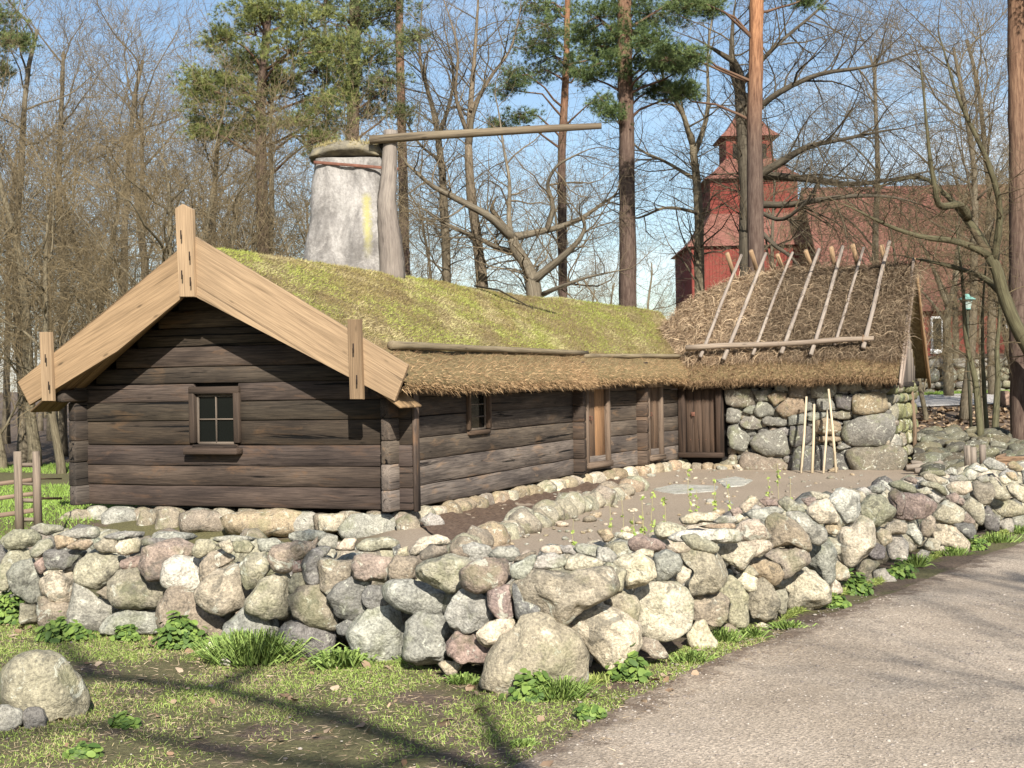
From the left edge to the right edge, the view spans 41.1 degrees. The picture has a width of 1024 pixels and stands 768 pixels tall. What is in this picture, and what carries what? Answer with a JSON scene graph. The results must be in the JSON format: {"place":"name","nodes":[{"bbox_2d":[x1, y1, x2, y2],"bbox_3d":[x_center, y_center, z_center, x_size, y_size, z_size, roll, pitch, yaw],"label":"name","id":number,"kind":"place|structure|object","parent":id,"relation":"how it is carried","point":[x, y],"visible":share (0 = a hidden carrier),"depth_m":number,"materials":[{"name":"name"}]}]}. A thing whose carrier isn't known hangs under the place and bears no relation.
{"place":"outdoors","nodes":[
{"label":"outdoors","id":0,"kind":"place"},
{"bbox_2d":[0,0,1008,391],"label":"sky","id":1,"kind":"structure","parent":0,"point":[532,100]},
{"bbox_2d":[0,353,1023,767],"bbox_3d":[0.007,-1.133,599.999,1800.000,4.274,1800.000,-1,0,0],"label":"ground","id":2,"kind":"structure","parent":0,"point":[670,509],"depth_m":7.49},
{"bbox_2d":[0,704,22,730],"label":"field stone","id":3,"kind":"object","parent":2,"relation":"on","point":[11,717],"visible":0.91,"depth_m":6.77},
{"bbox_2d":[0,590,26,624],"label":"leafy plant","id":4,"kind":"object","parent":2,"relation":"on","point":[9,613],"visible":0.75,"depth_m":9.93,"materials":[{"name":"green plant"}]},
{"bbox_2d":[0,0,45,87],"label":"pine tree","id":5,"kind":"object","parent":2,"relation":"on","point":[28,38],"visible":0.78,"depth_m":39.69,"materials":[{"name":"green plant"}]},
{"bbox_2d":[0,451,62,528],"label":"wooden fence","id":6,"kind":"object","parent":2,"relation":"on","point":[18,495],"visible":0.9,"depth_m":19.57,"materials":[{"name":"brown wood"}]},
{"bbox_2d":[23,706,47,728],"bbox_3d":[-2.396,1.684,6.844,0.130,0.134,0.103,-1,0,-15],"label":"field stone","id":7,"kind":"object","parent":2,"relation":"on","point":[35,716],"visible":0.88,"depth_m":6.81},
{"bbox_2d":[0,649,90,721],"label":"boulder","id":8,"kind":"object","parent":2,"relation":"on","point":[51,683],"visible":0.71,"depth_m":6.94,"materials":[{"name":"stone"}]},
{"bbox_2d":[0,53,113,443],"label":"bare tree","id":9,"kind":"object","parent":2,"relation":"on","point":[6,404],"visible":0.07,"depth_m":54.56,"materials":[{"name":"brown plant"}]},
{"bbox_2d":[0,62,115,468],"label":"bare tree","id":10,"kind":"object","parent":2,"relation":"on","point":[3,462],"visible":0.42,"depth_m":37.84,"materials":[{"name":"brown plant"}]},
{"bbox_2d":[34,611,96,643],"bbox_3d":[-3.034,1.644,9.252,0.396,0.206,0.294,-1,0,-24],"label":"leafy plant","id":11,"kind":"object","parent":2,"relation":"on","point":[60,629],"visible":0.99,"depth_m":9.18,"materials":[{"name":"green plant"}]},
{"bbox_2d":[0,1,132,467],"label":"bare tree","id":12,"kind":"object","parent":2,"relation":"on","point":[33,438],"visible":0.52,"depth_m":38.32,"materials":[{"name":"brown plant"}]},
{"bbox_2d":[0,24,137,343],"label":"bare tree","id":13,"kind":"object","parent":2,"relation":"on","point":[36,178],"visible":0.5,"depth_m":39.24,"materials":[{"name":"brown plant"}]},
{"bbox_2d":[0,57,154,440],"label":"bare tree","id":14,"kind":"object","parent":2,"relation":"on","point":[48,436],"visible":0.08,"depth_m":56.49,"materials":[{"name":"brown plant"}]},
{"bbox_2d":[0,64,159,360],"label":"bare tree","id":15,"kind":"object","parent":2,"relation":"on","point":[43,155],"visible":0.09,"depth_m":46.10,"materials":[{"name":"brown plant"}]},
{"bbox_2d":[0,0,161,462],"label":"bare tree","id":16,"kind":"object","parent":2,"relation":"on","point":[22,444],"visible":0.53,"depth_m":41.96,"materials":[{"name":"brown plant"}]},
{"bbox_2d":[62,741,103,758],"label":"leafy plant","id":17,"kind":"object","parent":2,"relation":"on","point":[82,749],"visible":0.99,"depth_m":6.26,"materials":[{"name":"green plant"}]},
{"bbox_2d":[0,47,181,473],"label":"bare tree","id":18,"kind":"object","parent":2,"relation":"on","point":[53,418],"visible":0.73,"depth_m":35.35,"materials":[{"name":"brown plant"}]},
{"bbox_2d":[2,0,211,456],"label":"bare tree","id":19,"kind":"object","parent":2,"relation":"on","point":[62,424],"visible":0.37,"depth_m":45.23,"materials":[{"name":"brown plant"}]},
{"bbox_2d":[107,710,142,729],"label":"leafy plant","id":20,"kind":"object","parent":2,"relation":"on","point":[121,719],"visible":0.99,"depth_m":6.77,"materials":[{"name":"green plant"}]},
{"bbox_2d":[0,0,249,299],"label":"bare tree","id":21,"kind":"object","parent":2,"relation":"on","point":[124,44],"visible":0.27,"depth_m":46.23,"materials":[{"name":"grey plant"}]},
{"bbox_2d":[110,624,140,641],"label":"leafy plant","id":22,"kind":"object","parent":2,"relation":"on","point":[127,632],"visible":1,"depth_m":9.19,"materials":[{"name":"green plant"}]},
{"bbox_2d":[29,31,250,287],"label":"bare tree","id":23,"kind":"object","parent":2,"relation":"on","point":[146,139],"visible":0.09,"depth_m":62.36,"materials":[{"name":"brown plant"}]},
{"bbox_2d":[4,0,285,310],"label":"bare tree","id":24,"kind":"object","parent":2,"relation":"on","point":[137,87],"visible":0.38,"depth_m":43.45,"materials":[{"name":"grey plant"}]},
{"bbox_2d":[17,83,272,343],"bbox_3d":[-10.268,-3.394,40.301,7.875,12.101,8.219,-1,0,-10],"label":"bare tree","id":25,"kind":"object","parent":2,"relation":"on","point":[141,179],"visible":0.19,"depth_m":39.95,"materials":[{"name":"brown plant"}]},
{"bbox_2d":[3,64,290,350],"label":"bare tree","id":26,"kind":"object","parent":2,"relation":"on","point":[116,223],"visible":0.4,"depth_m":40.40,"materials":[{"name":"brown plant"}]},
{"bbox_2d":[0,2,310,333],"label":"bare tree","id":27,"kind":"object","parent":2,"relation":"on","point":[169,212],"visible":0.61,"depth_m":32.70,"materials":[{"name":"brown plant"}]},
{"bbox_2d":[147,610,210,648],"bbox_3d":[-2.166,1.605,8.934,0.445,0.258,0.261,-1,0,0],"label":"leafy plant","id":28,"kind":"object","parent":2,"relation":"on","point":[173,631],"visible":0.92,"depth_m":8.87,"materials":[{"name":"green plant"}]},
{"bbox_2d":[133,0,313,250],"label":"bare tree","id":29,"kind":"object","parent":2,"relation":"on","point":[185,33],"visible":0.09,"depth_m":50.15,"materials":[{"name":"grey plant"}]},
{"bbox_2d":[127,0,323,250],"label":"bare tree","id":30,"kind":"object","parent":2,"relation":"on","point":[231,154],"visible":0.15,"depth_m":46.86,"materials":[{"name":"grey plant"}]},
{"bbox_2d":[75,4,385,301],"bbox_3d":[-8.218,-4.153,39.333,8.067,13.520,9.971,-1,0,-27],"label":"bare tree","id":31,"kind":"object","parent":2,"relation":"on","point":[205,148],"visible":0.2,"depth_m":38.79,"materials":[{"name":"brown plant"}]},
{"bbox_2d":[52,14,415,277],"bbox_3d":[-7.448,-3.375,34.652,7.653,11.872,8.500,-1,0,42],"label":"bare tree","id":32,"kind":"object","parent":2,"relation":"on","point":[239,196],"visible":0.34,"depth_m":33.36,"materials":[{"name":"brown plant"}]},
{"bbox_2d":[160,627,346,668],"bbox_3d":[-1.567,1.637,8.455,1.177,0.252,0.871,-1,0,0],"label":"grass clump","id":33,"kind":"object","parent":2,"relation":"on","point":[240,647],"visible":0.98,"depth_m":8.35,"materials":[{"name":"green plant"}]},
{"bbox_2d":[117,24,406,264],"bbox_3d":[-6.368,-2.990,34.520,7.214,11.085,7.529,-1,0,2],"label":"bare tree","id":34,"kind":"object","parent":2,"relation":"on","point":[268,194],"visible":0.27,"depth_m":33.47,"materials":[{"name":"brown plant"}]},
{"bbox_2d":[166,0,372,254],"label":"pine tree","id":35,"kind":"object","parent":2,"relation":"on","point":[263,13],"visible":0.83,"depth_m":37.46,"materials":[{"name":"green plant"}]},
{"bbox_2d":[138,0,528,288],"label":"bare tree","id":36,"kind":"object","parent":2,"relation":"on","point":[297,224],"visible":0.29,"depth_m":35.91,"materials":[{"name":"brown plant"}]},
{"bbox_2d":[302,647,382,670],"bbox_3d":[-1.018,1.648,8.150,0.494,0.140,0.357,-1,0,0],"label":"leafy plant","id":37,"kind":"object","parent":2,"relation":"on","point":[346,657],"visible":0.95,"depth_m":8.12,"materials":[{"name":"green plant"}]},
{"bbox_2d":[18,123,689,538],"bbox_3d":[-1.141,-1.314,29.541,7.949,7.448,18.218,-1,0,23],"label":"log farmhouse","id":38,"kind":"object","parent":2,"relation":"on","point":[346,363],"visible":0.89,"depth_m":22.67,"materials":[{"name":"brown wood"}]},
{"bbox_2d":[183,386,242,454],"bbox_3d":[-4.822,0.591,22.324,1.040,1.103,0.495,-1,0,22],"label":"window","id":39,"kind":"structure","parent":38,"relation":"in","point":[215,420],"depth_m":22.29,"materials":[{"name":"brown wood"}]},
{"bbox_2d":[466,391,491,434],"bbox_3d":[-0.645,0.446,23.792,0.413,0.863,0.973,-1,0,11],"label":"window","id":40,"kind":"structure","parent":38,"relation":"in","point":[479,407],"depth_m":23.90,"materials":[{"name":"brown wood"}]},
{"bbox_2d":[589,389,604,455],"bbox_3d":[1.791,0.874,29.138,0.131,1.561,0.918,-1,0,31],"label":"door","id":41,"kind":"structure","parent":38,"relation":"in","point":[596,398],"depth_m":29.23,"materials":[{"name":"brown wood"}]},
{"bbox_2d":[650,387,658,448],"bbox_3d":[3.279,0.850,31.677,0.131,1.583,0.659,-1,0,31],"label":"door","id":42,"kind":"structure","parent":38,"relation":"in","point":[653,390],"depth_m":31.78,"materials":[{"name":"brown wood"}]},
{"bbox_2d":[282,0,439,140],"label":"pine tree","id":43,"kind":"object","parent":2,"relation":"on","point":[360,11],"visible":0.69,"depth_m":45.08,"materials":[{"name":"green plant"}]},
{"bbox_2d":[395,0,409,275],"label":"pine tree","id":44,"kind":"object","parent":2,"relation":"on","point":[399,65],"visible":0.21,"depth_m":51.83,"materials":[{"name":"brown plant"}]},
{"bbox_2d":[335,0,532,283],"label":"bare tree","id":45,"kind":"object","parent":2,"relation":"on","point":[446,276],"visible":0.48,"depth_m":46.84,"materials":[{"name":"grey plant"}]},
{"bbox_2d":[409,166,474,283],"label":"bare tree","id":46,"kind":"object","parent":2,"relation":"on","point":[456,269],"visible":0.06,"depth_m":60.84,"materials":[{"name":"brown plant"}]},
{"bbox_2d":[375,121,511,286],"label":"bare tree","id":47,"kind":"object","parent":2,"relation":"on","point":[431,228],"visible":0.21,"depth_m":64.22,"materials":[{"name":"brown plant"}]},
{"bbox_2d":[438,671,479,684],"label":"grass clump","id":48,"kind":"object","parent":2,"relation":"on","point":[463,679],"visible":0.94,"depth_m":7.68,"materials":[{"name":"green plant"}]},
{"bbox_2d":[359,0,579,296],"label":"bare tree","id":49,"kind":"object","parent":2,"relation":"on","point":[467,125],"visible":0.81,"depth_m":43.88,"materials":[{"name":"grey plant"}]},
{"bbox_2d":[0,405,1009,766],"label":"fallen leaves","id":50,"kind":"object","parent":2,"relation":"on","point":[666,679],"visible":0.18,"depth_m":8.17,"materials":[{"name":"plant"}]},
{"bbox_2d":[0,389,1009,538],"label":"grass","id":51,"kind":"structure","parent":2,"relation":"on","point":[45,468],"depth_m":26.51,"materials":[{"name":"green plant"}]},
{"bbox_2d":[0,527,1014,767],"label":"grass","id":52,"kind":"structure","parent":2,"relation":"on","point":[790,613],"depth_m":7.32,"materials":[{"name":"green plant"}]},
{"bbox_2d":[0,457,1023,693],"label":"dry stone wall","id":53,"kind":"structure","parent":2,"relation":"on","point":[503,615],"depth_m":8.82,"materials":[{"name":"stone"}]},
{"bbox_2d":[420,478,623,540],"bbox_3d":[0.513,2.103,23.961,1.993,0.134,12.994,-1,0,19],"label":"soil bed","id":54,"kind":"object","parent":2,"relation":"on","point":[453,526],"visible":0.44,"depth_m":22.21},
{"bbox_2d":[499,668,557,702],"bbox_3d":[0.089,1.599,7.258,0.317,0.182,0.181,-1,0,0],"label":"leafy plant","id":55,"kind":"object","parent":2,"relation":"on","point":[524,683],"visible":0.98,"depth_m":7.22,"materials":[{"name":"green plant"}]},
{"bbox_2d":[461,197,607,299],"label":"bare tree","id":56,"kind":"object","parent":2,"relation":"on","point":[534,251],"visible":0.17,"depth_m":61.11,"materials":[{"name":"brown plant"}]},
{"bbox_2d":[354,1,718,308],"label":"bare tree","id":57,"kind":"object","parent":2,"relation":"on","point":[533,278],"visible":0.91,"depth_m":41.81,"materials":[{"name":"brown plant"}]},
{"bbox_2d":[446,475,649,553],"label":"stone kerb","id":58,"kind":"structure","parent":2,"relation":"on","point":[516,523],"depth_m":20.95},
{"bbox_2d":[481,0,616,297],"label":"pine tree","id":59,"kind":"object","parent":2,"relation":"on","point":[546,50],"visible":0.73,"depth_m":49.30,"materials":[{"name":"green plant"}]},
{"bbox_2d":[474,125,643,305],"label":"bare tree","id":60,"kind":"object","parent":2,"relation":"on","point":[585,269],"visible":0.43,"depth_m":65.34,"materials":[{"name":"brown plant"}]},
{"bbox_2d":[521,675,609,704],"bbox_3d":[0.287,1.629,7.256,0.582,0.142,0.390,-1,0,0],"label":"grass clump","id":61,"kind":"object","parent":2,"relation":"on","point":[568,689],"visible":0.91,"depth_m":7.24,"materials":[{"name":"green plant"}]},
{"bbox_2d":[572,702,607,720],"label":"leafy plant","id":62,"kind":"object","parent":2,"relation":"on","point":[584,711],"visible":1,"depth_m":6.83,"materials":[{"name":"green plant"}]},
{"bbox_2d":[567,234,688,318],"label":"bare tree","id":63,"kind":"object","parent":2,"relation":"on","point":[613,286],"visible":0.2,"depth_m":71.80,"materials":[{"name":"brown plant"}]},
{"bbox_2d":[605,643,652,682],"bbox_3d":[0.659,1.570,7.702,0.268,0.227,0.190,-1,0,0],"label":"leafy plant","id":64,"kind":"object","parent":2,"relation":"on","point":[631,669],"visible":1,"depth_m":7.67,"materials":[{"name":"green plant"}]},
{"bbox_2d":[556,0,705,306],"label":"pine tree","id":65,"kind":"object","parent":2,"relation":"on","point":[618,52],"visible":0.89,"depth_m":41.77,"materials":[{"name":"green plant"}]},
{"bbox_2d":[597,211,690,319],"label":"bare tree","id":66,"kind":"object","parent":2,"relation":"on","point":[666,294],"visible":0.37,"depth_m":96.32,"materials":[{"name":"brown plant"}]},
{"bbox_2d":[530,1,785,297],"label":"bare tree","id":67,"kind":"object","parent":2,"relation":"on","point":[698,242],"visible":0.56,"depth_m":44.89,"materials":[{"name":"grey plant"}]},
{"bbox_2d":[499,465,862,544],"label":"yard pebbles","id":68,"kind":"object","parent":2,"relation":"on","point":[591,517],"visible":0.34,"depth_m":22.50,"materials":[{"name":"stone"}]},
{"bbox_2d":[654,484,717,493],"bbox_3d":[3.363,2.095,26.666,1.250,0.100,2.462,-1,0,12],"label":"flagstone","id":69,"kind":"object","parent":2,"relation":"on","point":[678,489],"visible":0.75,"depth_m":26.61,"materials":[{"name":"stone"}]},
{"bbox_2d":[669,649,720,663],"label":"grass clump","id":70,"kind":"object","parent":2,"relation":"on","point":[689,656],"visible":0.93,"depth_m":8.12,"materials":[{"name":"green plant"}]},
{"bbox_2d":[711,626,754,642],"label":"grass clump","id":71,"kind":"object","parent":2,"relation":"on","point":[726,635],"visible":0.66,"depth_m":8.68,"materials":[{"name":"green plant"}]},
{"bbox_2d":[639,0,828,273],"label":"pine tree","id":72,"kind":"object","parent":2,"relation":"on","point":[755,207],"visible":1,"depth_m":36.81,"materials":[{"name":"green plant"}]},
{"bbox_2d":[716,476,752,487],"bbox_3d":[4.640,2.066,28.394,0.831,0.100,2.721,-1,0,0],"label":"flagstone","id":73,"kind":"object","parent":2,"relation":"on","point":[735,481],"visible":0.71,"depth_m":28.26,"materials":[{"name":"stone"}]},
{"bbox_2d":[682,73,856,286],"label":"bare tree","id":74,"kind":"object","parent":2,"relation":"on","point":[772,236],"visible":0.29,"depth_m":65.34,"materials":[{"name":"brown plant"}]},
{"bbox_2d":[763,619,816,629],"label":"grass clump","id":75,"kind":"object","parent":2,"relation":"on","point":[783,624],"visible":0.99,"depth_m":9.16,"materials":[{"name":"green plant"}]},
{"bbox_2d":[654,240,932,470],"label":"stone byre","id":76,"kind":"structure","parent":2,"relation":"on","point":[765,353],"depth_m":32.27,"materials":[{"name":"brown"}]},
{"bbox_2d":[686,389,715,451],"bbox_3d":[4.553,0.875,32.802,0.758,1.527,0.128,-1,0,24],"label":"door","id":77,"kind":"structure","parent":76,"relation":"in","point":[700,404],"depth_m":32.82,"materials":[{"name":"brown wood"}]},
{"bbox_2d":[636,0,1008,303],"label":"bare tree","id":78,"kind":"object","parent":2,"relation":"on","point":[740,94],"visible":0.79,"depth_m":40.14,"materials":[{"name":"brown plant"}]},
{"bbox_2d":[764,145,915,270],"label":"bare tree","id":79,"kind":"object","parent":2,"relation":"on","point":[817,235],"visible":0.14,"depth_m":45.03,"materials":[{"name":"brown plant"}]},
{"bbox_2d":[672,119,1008,355],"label":"wooden church","id":80,"kind":"structure","parent":2,"relation":"on","point":[688,288],"depth_m":91.44,"materials":[{"name":"red"}]},
{"bbox_2d":[762,0,930,266],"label":"bare tree","id":81,"kind":"object","parent":2,"relation":"on","point":[875,113],"visible":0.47,"depth_m":50.01,"materials":[{"name":"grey plant"}]},
{"bbox_2d":[841,568,874,595],"bbox_3d":[2.650,1.527,10.475,0.269,0.221,0.197,-1,0,0],"label":"leafy plant","id":82,"kind":"object","parent":2,"relation":"on","point":[858,585],"visible":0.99,"depth_m":10.44,"materials":[{"name":"green plant"}]},
{"bbox_2d":[762,0,1023,398],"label":"bare tree","id":83,"kind":"object","parent":2,"relation":"on","point":[997,284],"visible":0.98,"depth_m":32.45,"materials":[{"name":"brown plant"}]},
{"bbox_2d":[886,557,918,579],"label":"leafy plant","id":84,"kind":"object","parent":2,"relation":"on","point":[897,571],"visible":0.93,"depth_m":11.31,"materials":[{"name":"green plant"}]},
{"bbox_2d":[802,116,1008,397],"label":"bare tree","id":85,"kind":"object","parent":2,"relation":"on","point":[894,248],"visible":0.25,"depth_m":46.63,"materials":[{"name":"brown plant"}]},
{"bbox_2d":[837,169,980,419],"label":"bare tree","id":86,"kind":"object","parent":2,"relation":"on","point":[921,390],"visible":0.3,"depth_m":44.15,"materials":[{"name":"brown plant"}]},
{"bbox_2d":[819,0,1008,419],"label":"bare tree","id":87,"kind":"object","parent":2,"relation":"on","point":[964,413],"visible":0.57,"depth_m":44.15,"materials":[{"name":"brown plant"}]},
{"bbox_2d":[900,553,935,566],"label":"grass clump","id":88,"kind":"object","parent":2,"relation":"on","point":[921,561],"visible":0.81,"depth_m":11.96,"materials":[{"name":"green plant"}]},
{"bbox_2d":[871,143,994,395],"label":"bare tree","id":89,"kind":"object","parent":2,"relation":"on","point":[947,388],"visible":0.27,"depth_m":51.90,"materials":[{"name":"brown plant"}]},
{"bbox_2d":[859,0,1008,394],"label":"bare tree","id":90,"kind":"object","parent":2,"relation":"on","point":[991,379],"visible":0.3,"depth_m":51.59,"materials":[{"name":"brown plant"}]},
{"bbox_2d":[885,57,1009,400],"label":"bare tree","id":91,"kind":"object","parent":2,"relation":"on","point":[1006,330],"visible":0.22,"depth_m":46.20,"materials":[{"name":"brown plant"}]},
{"bbox_2d":[908,101,1008,327],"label":"bare tree","id":92,"kind":"object","parent":2,"relation":"on","point":[1007,221],"visible":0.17,"depth_m":44.56,"materials":[{"name":"brown plant"}]},
{"bbox_2d":[908,88,1008,357],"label":"bare tree","id":93,"kind":"object","parent":2,"relation":"on","point":[979,219],"visible":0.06,"depth_m":59.70,"materials":[{"name":"brown plant"}]},
{"bbox_2d":[912,113,1008,358],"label":"bare tree","id":94,"kind":"object","parent":2,"relation":"on","point":[953,314],"visible":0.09,"depth_m":63.00,"materials":[{"name":"brown plant"}]},
{"bbox_2d":[916,357,1009,391],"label":"terrace wall","id":95,"kind":"structure","parent":2,"relation":"on","point":[1005,383],"depth_m":55.95,"materials":[{"name":"stone"}]},
{"bbox_2d":[919,229,1008,422],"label":"bare tree","id":96,"kind":"object","parent":2,"relation":"on","point":[971,346],"visible":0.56,"depth_m":41.73,"materials":[{"name":"brown plant"}]},
{"bbox_2d":[926,176,1004,435],"bbox_3d":[11.477,-1.719,34.421,1.965,7.404,1.792,-1,0,0],"label":"bare tree","id":97,"kind":"object","parent":2,"relation":"on","point":[978,409],"visible":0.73,"depth_m":34.45,"materials":[{"name":"brown plant"}]},
{"bbox_2d":[958,294,974,426],"bbox_3d":[13.357,-0.673,39.998,0.433,3.953,0.500,-1,0,0],"label":"street lantern","id":98,"kind":"object","parent":2,"relation":"on","point":[968,381],"visible":0.55,"depth_m":39.96,"materials":[{"name":"grey metal"}]},
{"bbox_2d":[912,424,1023,476],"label":"stone bank","id":99,"kind":"structure","parent":2,"relation":"on","point":[934,444],"depth_m":32.74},
{"bbox_2d":[950,198,1008,428],"bbox_3d":[12.185,-1.557,35.300,1.550,6.996,1.829,-1,0,0],"label":"bare tree","id":100,"kind":"object","parent":2,"relation":"on","point":[984,398],"visible":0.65,"depth_m":35.45,"materials":[{"name":"brown plant"}]},
{"bbox_2d":[975,189,1008,427],"bbox_3d":[12.753,-1.670,35.937,1.881,7.140,1.701,-1,0,-21],"label":"bare tree","id":101,"kind":"object","parent":2,"relation":"on","point":[996,409],"visible":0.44,"depth_m":35.94,"materials":[{"name":"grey plant"}]},
{"bbox_2d":[974,531,1023,543],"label":"grass clump","id":102,"kind":"object","parent":2,"relation":"on","point":[1001,537],"visible":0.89,"depth_m":13.47,"materials":[{"name":"green plant"}]},
{"bbox_2d":[1007,0,1023,439],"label":"pine tree","id":103,"kind":"object","parent":2,"relation":"on","point":[1015,37],"visible":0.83,"depth_m":33.79,"materials":[{"name":"brown plant"}]},
{"bbox_2d":[513,541,1023,767],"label":"path","id":104,"kind":"structure","parent":0,"point":[1001,571],"depth_m":7.20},
{"bbox_2d":[6,591,1023,767],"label":"loose grit","id":105,"kind":"object","parent":104,"relation":"on","point":[732,738],"visible":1,"depth_m":7.26,"materials":[{"name":"gravel"}]},
{"bbox_2d":[914,393,993,406],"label":"road","id":106,"kind":"structure","parent":0,"point":[936,400],"depth_m":49.89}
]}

